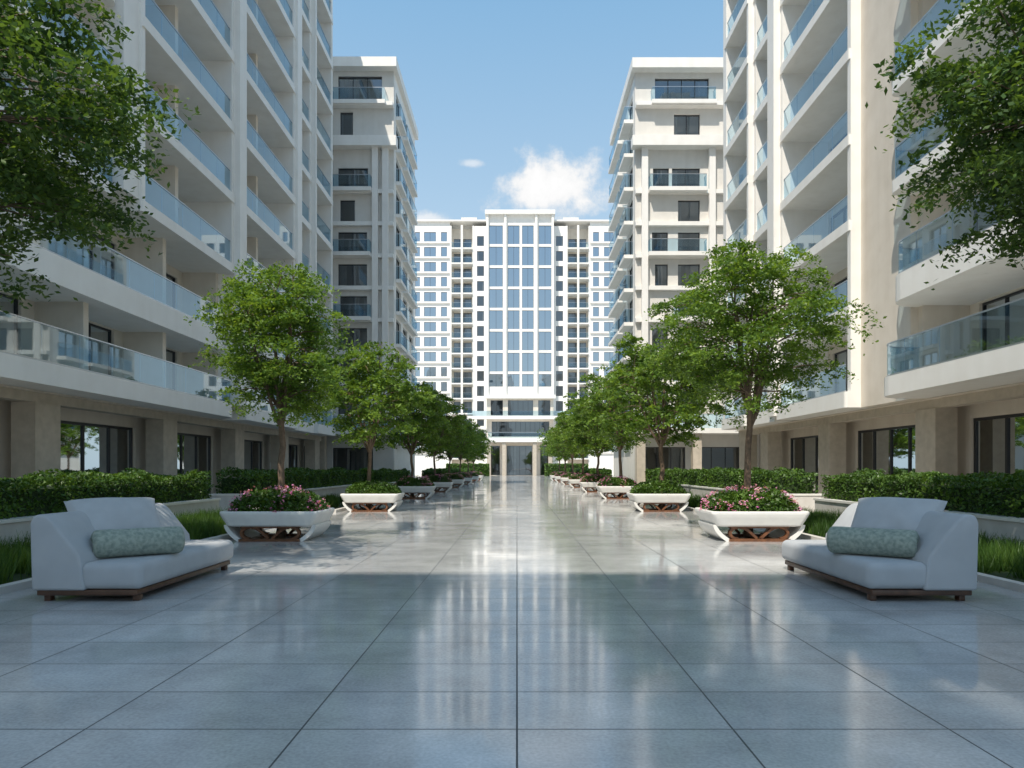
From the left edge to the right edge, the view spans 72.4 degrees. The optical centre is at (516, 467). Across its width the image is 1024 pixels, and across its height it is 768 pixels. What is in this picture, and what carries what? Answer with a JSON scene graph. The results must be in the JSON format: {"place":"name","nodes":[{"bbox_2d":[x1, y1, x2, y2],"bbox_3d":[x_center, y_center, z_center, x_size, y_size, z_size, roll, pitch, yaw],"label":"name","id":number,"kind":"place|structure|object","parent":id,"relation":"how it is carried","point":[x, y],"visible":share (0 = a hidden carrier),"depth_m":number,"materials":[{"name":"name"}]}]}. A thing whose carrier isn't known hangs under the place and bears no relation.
{"place":"outdoors","nodes":[
{"label":"outdoors","id":0,"kind":"place"},
{"bbox_2d":[0,476,1023,767],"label":"plaza paving","id":1,"kind":"structure","parent":0,"point":[516,622],"depth_m":5.54,"materials":[{"name":"grey tile"}]},
{"bbox_2d":[30,497,232,600],"bbox_3d":[-4.839,0.936,9.125,1.483,1.129,2.650,0,0,0],"label":"outdoor sofa","id":2,"kind":"object","parent":1,"relation":"on","point":[135,547],"visible":1,"depth_m":8.17,"materials":[{"name":"grey fabric"}]},
{"bbox_2d":[183,258,362,537],"bbox_3d":[-5.158,-1.474,15.137,3.722,5.974,4.251,0,0,0],"label":"shade tree","id":3,"kind":"object","parent":1,"relation":"on","point":[291,390],"visible":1,"depth_m":14.55,"materials":[{"name":"green plant"}]},
{"bbox_2d":[220,484,334,541],"bbox_3d":[-5.042,0.938,14.897,2.017,1.190,1.569,0,0,0],"label":"flower planter","id":4,"kind":"object","parent":1,"relation":"on","point":[249,517],"visible":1,"depth_m":14.31,"materials":[{"name":"white concrete"}]},
{"bbox_2d":[306,341,435,509],"bbox_3d":[-5.233,-1.502,25.088,5.007,6.062,4.863,0,0,40],"label":"shade tree","id":5,"kind":"object","parent":1,"relation":"on","point":[376,381],"visible":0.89,"depth_m":24.04,"materials":[{"name":"green plant"}]},
{"bbox_2d":[340,480,404,511],"bbox_3d":[-5.050,0.964,24.602,2.000,1.139,1.528,0,0,0],"label":"flower planter","id":6,"kind":"object","parent":1,"relation":"on","point":[355,493],"visible":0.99,"depth_m":24.00,"materials":[{"name":"white concrete"}]},
{"bbox_2d":[355,379,455,497],"bbox_3d":[-5.579,-1.471,34.533,4.975,5.967,4.706,0,0,-14],"label":"shade tree","id":7,"kind":"object","parent":1,"relation":"on","point":[437,407],"visible":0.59,"depth_m":34.43,"materials":[{"name":"green plant"}]},
{"bbox_2d":[395,475,435,498],"bbox_3d":[-5.050,0.937,34.513,2.001,1.192,1.550,0,0,0],"label":"flower planter","id":8,"kind":"object","parent":1,"relation":"on","point":[426,486],"visible":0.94,"depth_m":33.91,"materials":[{"name":"white concrete"}]},
{"bbox_2d":[420,474,452,491],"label":"flower planter","id":9,"kind":"object","parent":1,"relation":"on","point":[443,481],"visible":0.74,"depth_m":43.41,"materials":[{"name":"white concrete"}]},
{"bbox_2d":[404,389,475,490],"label":"shade tree","id":10,"kind":"object","parent":1,"relation":"on","point":[454,421],"visible":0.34,"depth_m":43.60,"materials":[{"name":"green plant"}]},
{"bbox_2d":[426,414,480,474],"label":"shade tree","id":11,"kind":"object","parent":1,"relation":"on","point":[462,449],"visible":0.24,"depth_m":53.48,"materials":[{"name":"green plant"}]},
{"bbox_2d":[443,472,464,487],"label":"flower planter","id":12,"kind":"object","parent":1,"relation":"on","point":[459,479],"visible":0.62,"depth_m":53.44,"materials":[{"name":"white concrete"}]},
{"bbox_2d":[455,472,472,484],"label":"flower planter","id":13,"kind":"object","parent":1,"relation":"on","point":[467,477],"visible":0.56,"depth_m":63.44,"materials":[{"name":"white concrete"}]},
{"bbox_2d":[444,418,488,472],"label":"shade tree","id":14,"kind":"object","parent":1,"relation":"on","point":[471,430],"visible":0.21,"depth_m":64.00,"materials":[{"name":"green plant"}]},
{"bbox_2d":[464,471,478,481],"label":"flower planter","id":15,"kind":"object","parent":1,"relation":"on","point":[475,476],"visible":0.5,"depth_m":73.47,"materials":[{"name":"white concrete"}]},
{"bbox_2d":[456,431,494,470],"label":"shade tree","id":16,"kind":"object","parent":1,"relation":"on","point":[473,461],"visible":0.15,"depth_m":84.11,"materials":[{"name":"green plant"}]},
{"bbox_2d":[455,427,496,472],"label":"shade tree","id":17,"kind":"object","parent":1,"relation":"on","point":[481,447],"visible":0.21,"depth_m":74.06,"materials":[{"name":"green plant"}]},
{"bbox_2d":[472,471,483,480],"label":"flower planter","id":18,"kind":"object","parent":1,"relation":"on","point":[480,475],"visible":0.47,"depth_m":83.42,"materials":[{"name":"white concrete"}]},
{"bbox_2d":[538,431,565,471],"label":"shade tree","id":19,"kind":"object","parent":1,"relation":"on","point":[541,445],"visible":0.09,"depth_m":83.98,"materials":[{"name":"green plant"}]},
{"bbox_2d":[550,471,563,480],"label":"flower planter","id":20,"kind":"object","parent":1,"relation":"on","point":[552,474],"visible":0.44,"depth_m":83.41,"materials":[{"name":"white concrete"}]},
{"bbox_2d":[542,424,580,471],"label":"shade tree","id":21,"kind":"object","parent":1,"relation":"on","point":[548,453],"visible":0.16,"depth_m":73.63,"materials":[{"name":"green plant"}]},
{"bbox_2d":[554,471,569,481],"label":"flower planter","id":22,"kind":"object","parent":1,"relation":"on","point":[557,475],"visible":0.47,"depth_m":73.47,"materials":[{"name":"white concrete"}]},
{"bbox_2d":[539,414,593,472],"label":"shade tree","id":23,"kind":"object","parent":1,"relation":"on","point":[555,447],"visible":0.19,"depth_m":63.89,"materials":[{"name":"green plant"}]},
{"bbox_2d":[560,472,576,484],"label":"flower planter","id":24,"kind":"object","parent":1,"relation":"on","point":[564,477],"visible":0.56,"depth_m":63.41,"materials":[{"name":"white concrete"}]},
{"bbox_2d":[537,407,609,478],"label":"shade tree","id":25,"kind":"object","parent":1,"relation":"on","point":[570,441],"visible":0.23,"depth_m":54.06,"materials":[{"name":"green plant"}]},
{"bbox_2d":[568,473,588,487],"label":"flower planter","id":26,"kind":"object","parent":1,"relation":"on","point":[573,479],"visible":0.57,"depth_m":53.49,"materials":[{"name":"white concrete"}]},
{"bbox_2d":[579,474,609,491],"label":"flower planter","id":27,"kind":"object","parent":1,"relation":"on","point":[589,481],"visible":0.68,"depth_m":43.45,"materials":[{"name":"white concrete"}]},
{"bbox_2d":[557,399,642,490],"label":"shade tree","id":28,"kind":"object","parent":1,"relation":"on","point":[583,442],"visible":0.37,"depth_m":43.48,"materials":[{"name":"green plant"}]},
{"bbox_2d":[596,475,637,498],"bbox_3d":[4.958,0.938,34.497,2.017,1.190,1.569,0,0,0],"label":"flower planter","id":29,"kind":"object","parent":1,"relation":"on","point":[610,485],"visible":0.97,"depth_m":33.91,"materials":[{"name":"white concrete"}]},
{"bbox_2d":[563,359,679,497],"bbox_3d":[4.943,-1.913,34.179,5.603,6.892,5.768,0,0,-25],"label":"shade tree","id":30,"kind":"object","parent":1,"relation":"on","point":[592,411],"visible":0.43,"depth_m":34.10,"materials":[{"name":"green plant"}]},
{"bbox_2d":[569,332,736,509],"bbox_3d":[4.660,-1.621,24.755,5.732,6.269,5.422,0,0,3],"label":"shade tree","id":31,"kind":"object","parent":1,"relation":"on","point":[657,418],"visible":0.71,"depth_m":24.45,"materials":[{"name":"green plant"}]},
{"bbox_2d":[627,480,690,511],"bbox_3d":[4.950,0.967,24.601,2.001,1.133,1.522,0,0,0],"label":"flower planter","id":32,"kind":"object","parent":1,"relation":"on","point":[645,494],"visible":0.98,"depth_m":24.00,"materials":[{"name":"white concrete"}]},
{"bbox_2d":[695,484,808,541],"bbox_3d":[4.947,0.933,14.912,2.037,1.200,1.578,0,0,0],"label":"flower planter","id":33,"kind":"object","parent":1,"relation":"on","point":[779,517],"visible":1,"depth_m":14.31,"materials":[{"name":"white concrete"}]},
{"bbox_2d":[633,238,886,536],"bbox_3d":[5.027,-1.742,15.327,4.551,6.529,5.216,0,0,-26],"label":"shade tree","id":34,"kind":"object","parent":33,"relation":"in","point":[756,329],"visible":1,"depth_m":14.44,"materials":[{"name":"green plant"}]},
{"bbox_2d":[782,497,977,600],"bbox_3d":[4.559,0.936,9.125,1.483,1.129,2.650,0,0,0],"label":"outdoor sofa","id":35,"kind":"object","parent":1,"relation":"on","point":[872,547],"visible":1,"depth_m":8.15,"materials":[{"name":"grey fabric"}]},
{"bbox_2d":[333,0,722,219],"label":"sky","id":36,"kind":"structure","parent":0,"point":[514,104],"materials":[{"name":"blue"}]},
{"label":"ground","id":37,"kind":"structure","parent":0,"visible":0},
{"bbox_2d":[0,500,218,551],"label":"wall","id":38,"kind":"structure","parent":37,"relation":"on","point":[7,530],"depth_m":12.47,"materials":[{"name":"concrete"}]},
{"bbox_2d":[0,498,220,523],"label":"coping","id":39,"kind":"object","parent":38,"relation":"on","point":[16,519],"visible":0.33,"depth_m":17.35,"materials":[{"name":"white concrete"}]},
{"bbox_2d":[0,467,213,518],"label":"hedge","id":40,"kind":"object","parent":39,"relation":"on","point":[25,495],"visible":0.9,"depth_m":14.68,"materials":[{"name":"green plant"}]},
{"bbox_2d":[0,506,228,584],"bbox_3d":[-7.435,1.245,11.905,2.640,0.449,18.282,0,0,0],"label":"ornamental grass","id":41,"kind":"structure","parent":37,"relation":"on","point":[200,525],"depth_m":11.72,"materials":[{"name":"green plant"}]},
{"bbox_2d":[0,0,201,313],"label":"shade tree","id":42,"kind":"object","parent":41,"relation":"on","point":[29,177],"visible":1,"depth_m":9.10,"materials":[{"name":"green plant"}]},
{"bbox_2d":[0,528,270,594],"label":"kerb","id":43,"kind":"structure","parent":37,"relation":"on","point":[10,587],"depth_m":8.63,"materials":[{"name":"concrete"}]},
{"bbox_2d":[0,386,320,496],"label":"columns","id":44,"kind":"structure","parent":37,"relation":"on","point":[35,431],"depth_m":24.25,"materials":[{"name":"beige stone"}]},
{"bbox_2d":[0,0,322,492],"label":"side walls","id":45,"kind":"structure","parent":37,"relation":"on","point":[60,346],"depth_m":26.27,"materials":[{"name":"beige paint"}]},
{"bbox_2d":[0,18,304,492],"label":"window frames","id":46,"kind":"structure","parent":45,"relation":"attached to","point":[80,423],"depth_m":25.84,"materials":[{"name":"metal"}]},
{"bbox_2d":[0,1,295,490],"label":"window glass","id":47,"kind":"object","parent":46,"relation":"in","point":[96,448],"visible":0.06,"depth_m":25.23,"materials":[{"name":"glass"}]},
{"bbox_2d":[139,0,331,425],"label":"walls","id":48,"kind":"structure","parent":37,"relation":"on","point":[219,216],"depth_m":39.35,"materials":[{"name":"white paint"}]},
{"bbox_2d":[0,0,334,435],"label":"slabs","id":49,"kind":"structure","parent":48,"relation":"attached to","point":[116,306],"depth_m":27.76,"materials":[{"name":"white concrete"}]},
{"bbox_2d":[104,0,332,425],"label":"fins","id":50,"kind":"object","parent":48,"relation":"attached to","point":[127,11],"visible":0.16,"depth_m":31.20,"materials":[{"name":"white paint"}]},
{"bbox_2d":[210,486,348,510],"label":"wall","id":51,"kind":"structure","parent":37,"relation":"on","point":[224,502],"depth_m":29.78,"materials":[{"name":"concrete"}]},
{"bbox_2d":[209,484,351,495],"bbox_3d":[-9.575,0.909,32.000,1.810,0.059,16.360,0,0,0],"label":"coping","id":52,"kind":"object","parent":51,"relation":"on","point":[221,494],"visible":0.14,"depth_m":29.18,"materials":[{"name":"white concrete"}]},
{"bbox_2d":[214,466,361,493],"bbox_3d":[-9.573,0.428,31.967,1.672,1.026,16.366,0,0,0],"label":"hedge","id":53,"kind":"object","parent":52,"relation":"on","point":[306,478],"visible":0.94,"depth_m":27.06,"materials":[{"name":"green plant"}]},
{"bbox_2d":[320,56,418,477],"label":"apartment tower","id":54,"kind":"structure","parent":37,"relation":"on","point":[375,166],"depth_m":52.00,"materials":[{"name":"white paint"}]},
{"bbox_2d":[334,78,409,469],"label":"window glass","id":55,"kind":"structure","parent":54,"relation":"in","point":[349,275],"depth_m":52.20,"materials":[{"name":"glass"}]},
{"bbox_2d":[333,77,410,469],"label":"window frames","id":56,"kind":"structure","parent":54,"relation":"in","point":[339,77],"depth_m":54.08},
{"bbox_2d":[333,493,409,512],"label":"kerb","id":57,"kind":"structure","parent":37,"relation":"on","point":[341,509],"depth_m":24.47,"materials":[{"name":"concrete"}]},
{"bbox_2d":[446,463,489,475],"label":"hedge","id":58,"kind":"object","parent":37,"relation":"on","point":[483,469],"visible":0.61,"depth_m":128.08,"materials":[{"name":"green plant"}]},
{"bbox_2d":[415,215,613,475],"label":"walls","id":59,"kind":"structure","parent":37,"relation":"on","point":[423,462],"depth_m":140.00,"materials":[{"name":"white paint"}]},
{"bbox_2d":[415,226,613,450],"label":"blue glass","id":60,"kind":"object","parent":59,"relation":"attached to","point":[496,298],"visible":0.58,"depth_m":138.75,"materials":[{"name":"blue glass"}]},
{"bbox_2d":[415,210,613,459],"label":"slabs","id":61,"kind":"structure","parent":59,"relation":"attached to","point":[519,212],"depth_m":139.70,"materials":[{"name":"white concrete"}]},
{"bbox_2d":[415,226,613,474],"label":"window frames","id":62,"kind":"structure","parent":59,"relation":"attached to","point":[519,317],"depth_m":140.15,"materials":[{"name":"grey metal"}]},
{"bbox_2d":[450,214,589,467],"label":"fins","id":63,"kind":"object","parent":59,"relation":"attached to","point":[487,304],"visible":0.78,"depth_m":139.40,"materials":[{"name":"white paint"}]},
{"bbox_2d":[461,217,578,219],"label":"grey walls","id":64,"kind":"structure","parent":59,"relation":"on","point":[475,218],"depth_m":143.00,"materials":[{"name":"grey paint"}]},
{"bbox_2d":[487,442,551,475],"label":"columns","id":65,"kind":"structure","parent":37,"relation":"on","point":[504,459],"depth_m":134.60,"materials":[{"name":"beige stone"}]},
{"bbox_2d":[452,229,587,475],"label":"side walls","id":66,"kind":"structure","parent":37,"relation":"on","point":[467,233],"depth_m":141.80,"materials":[{"name":"grey paint"}]},
{"bbox_2d":[454,237,585,474],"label":"window glass","id":67,"kind":"object","parent":66,"relation":"in","point":[520,407],"visible":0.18,"depth_m":140.20,"materials":[{"name":"blue glass"}]},
{"bbox_2d":[544,463,588,475],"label":"hedge","id":68,"kind":"object","parent":37,"relation":"on","point":[549,468],"visible":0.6,"depth_m":128.10,"materials":[{"name":"green plant"}]},
{"bbox_2d":[623,493,694,511],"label":"kerb","id":69,"kind":"structure","parent":37,"relation":"on","point":[690,508],"depth_m":24.99,"materials":[{"name":"concrete"}]},
{"bbox_2d":[608,57,757,482],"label":"apartment tower","id":70,"kind":"structure","parent":37,"relation":"on","point":[666,193],"depth_m":50.00,"materials":[{"name":"white paint"}]},
{"bbox_2d":[619,80,737,473],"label":"window glass","id":71,"kind":"structure","parent":70,"relation":"in","point":[687,211],"depth_m":50.20,"materials":[{"name":"glass"}]},
{"bbox_2d":[618,79,738,469],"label":"window frames","id":72,"kind":"structure","parent":70,"relation":"in","point":[655,79],"depth_m":50.17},
{"bbox_2d":[678,485,823,511],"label":"wall","id":73,"kind":"structure","parent":37,"relation":"on","point":[806,501],"depth_m":23.85,"materials":[{"name":"concrete"}]},
{"bbox_2d":[678,484,821,495],"bbox_3d":[9.575,0.909,32.000,1.810,0.059,16.360,0,0,0],"label":"coping","id":74,"kind":"object","parent":73,"relation":"on","point":[818,494],"visible":0.14,"depth_m":29.68,"materials":[{"name":"white concrete"}]},
{"bbox_2d":[671,466,818,493],"bbox_3d":[9.573,0.420,32.014,1.680,1.034,16.366,0,0,0],"label":"hedge","id":75,"kind":"object","parent":74,"relation":"on","point":[787,480],"visible":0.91,"depth_m":26.36,"materials":[{"name":"green plant"}]},
{"bbox_2d":[725,0,860,417],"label":"walls","id":76,"kind":"structure","parent":37,"relation":"on","point":[794,224],"depth_m":31.95,"materials":[{"name":"white paint"}]},
{"bbox_2d":[723,0,779,419],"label":"fins","id":77,"kind":"object","parent":76,"relation":"attached to","point":[773,125],"visible":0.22,"depth_m":32.33,"materials":[{"name":"white paint"}]},
{"bbox_2d":[722,0,1023,429],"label":"slabs","id":78,"kind":"structure","parent":76,"relation":"attached to","point":[822,185],"depth_m":26.38,"materials":[{"name":"white concrete"}]},
{"bbox_2d":[738,0,1023,475],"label":"side walls","id":79,"kind":"structure","parent":37,"relation":"on","point":[886,259],"depth_m":23.33,"materials":[{"name":"beige paint"}]},
{"bbox_2d":[791,91,1023,492],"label":"window frames","id":80,"kind":"structure","parent":79,"relation":"attached to","point":[1006,417],"depth_m":25.29,"materials":[{"name":"grey metal"}]},
{"bbox_2d":[792,88,1023,490],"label":"window glass","id":81,"kind":"object","parent":80,"relation":"in","point":[991,445],"visible":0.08,"depth_m":21.46,"materials":[{"name":"glass"}]},
{"bbox_2d":[738,384,1023,497],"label":"columns","id":82,"kind":"structure","parent":37,"relation":"on","point":[936,434],"depth_m":23.19,"materials":[{"name":"beige stone"}]},
{"bbox_2d":[763,528,1023,592],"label":"kerb","id":83,"kind":"structure","parent":37,"relation":"on","point":[1002,582],"depth_m":8.96,"materials":[{"name":"concrete"}]},
{"bbox_2d":[797,506,1023,581],"bbox_3d":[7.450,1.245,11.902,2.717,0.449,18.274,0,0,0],"label":"ornamental grass","id":84,"kind":"structure","parent":37,"relation":"on","point":[998,554],"depth_m":10.41,"materials":[{"name":"green plant"}]},
{"bbox_2d":[865,0,1023,289],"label":"shade tree","id":85,"kind":"object","parent":84,"relation":"on","point":[1006,77],"visible":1,"depth_m":9.99,"materials":[{"name":"green plant"}]},
{"bbox_2d":[815,500,1023,544],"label":"wall","id":86,"kind":"structure","parent":37,"relation":"on","point":[996,528],"depth_m":12.81,"materials":[{"name":"concrete"}]},
{"bbox_2d":[813,498,1023,522],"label":"coping","id":87,"kind":"object","parent":86,"relation":"on","point":[1000,517],"visible":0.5,"depth_m":13.21,"materials":[{"name":"white stone"}]},
{"bbox_2d":[820,467,1023,517],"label":"hedge","id":88,"kind":"object","parent":87,"relation":"on","point":[982,493],"visible":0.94,"depth_m":14.67,"materials":[{"name":"green plant"}]},
{"bbox_3d":[-13.615,-17.350,30.010,2.270,29.020,35.880,0,0,0],"label":"balustrade glass","id":89,"kind":"object","parent":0,"visible":0},
{"bbox_2d":[0,0,332,426],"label":"handrails","id":90,"kind":"object","parent":89,"relation":"attached to","point":[182,203],"visible":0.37,"depth_m":26.39,"materials":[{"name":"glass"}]},
{"bbox_3d":[12.740,-15.790,26.210,2.820,25.900,28.280,0,0,0],"label":"balustrade glass","id":91,"kind":"object","parent":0,"visible":0},
{"bbox_2d":[725,0,1023,418],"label":"handrails","id":92,"kind":"object","parent":91,"relation":"attached to","point":[911,134],"visible":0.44,"depth_m":21.62,"materials":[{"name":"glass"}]},
{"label":"balustrade glass","id":93,"kind":"object","parent":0,"visible":0},
{"bbox_2d":[451,242,588,432],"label":"handrails","id":94,"kind":"object","parent":93,"relation":"on","point":[471,302],"visible":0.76,"depth_m":139.55,"materials":[{"name":"metal"}]},
{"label":"coping","id":95,"kind":"object","parent":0,"visible":0},
{"bbox_2d":[356,467,410,482],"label":"hedge","id":96,"kind":"object","parent":95,"relation":"on","point":[387,475],"visible":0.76,"depth_m":47.69,"materials":[{"name":"green plant"}]},
{"label":"grass bed","id":97,"kind":"object","parent":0,"visible":0},
{"bbox_2d":[421,467,469,480],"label":"hedge","id":98,"kind":"object","parent":97,"relation":"on","point":[430,471],"visible":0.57,"depth_m":63.21,"materials":[{"name":"green plant"}]},
{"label":"coping","id":99,"kind":"object","parent":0,"visible":0},
{"bbox_2d":[645,468,677,482],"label":"hedge","id":100,"kind":"object","parent":99,"relation":"on","point":[652,474],"visible":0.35,"depth_m":44.98,"materials":[{"name":"green plant"}]},
{"label":"grass bed","id":101,"kind":"object","parent":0,"visible":0},
{"bbox_2d":[564,468,611,476],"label":"hedge","id":102,"kind":"object","parent":101,"relation":"on","point":[603,471],"visible":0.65,"depth_m":63.95,"materials":[{"name":"green plant"}]},
{"label":"grass bed","id":103,"kind":"object","parent":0,"visible":0},
{"bbox_2d":[286,488,376,507],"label":"ornamental grass","id":104,"kind":"structure","parent":103,"relation":"on","point":[333,500],"depth_m":28.07,"materials":[{"name":"plant"}]},
{"label":"grass bed","id":105,"kind":"object","parent":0,"visible":0},
{"bbox_2d":[623,483,761,507],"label":"ornamental grass","id":106,"kind":"structure","parent":105,"relation":"on","point":[694,501],"depth_m":26.11,"materials":[{"name":"green plant"}]}
]}

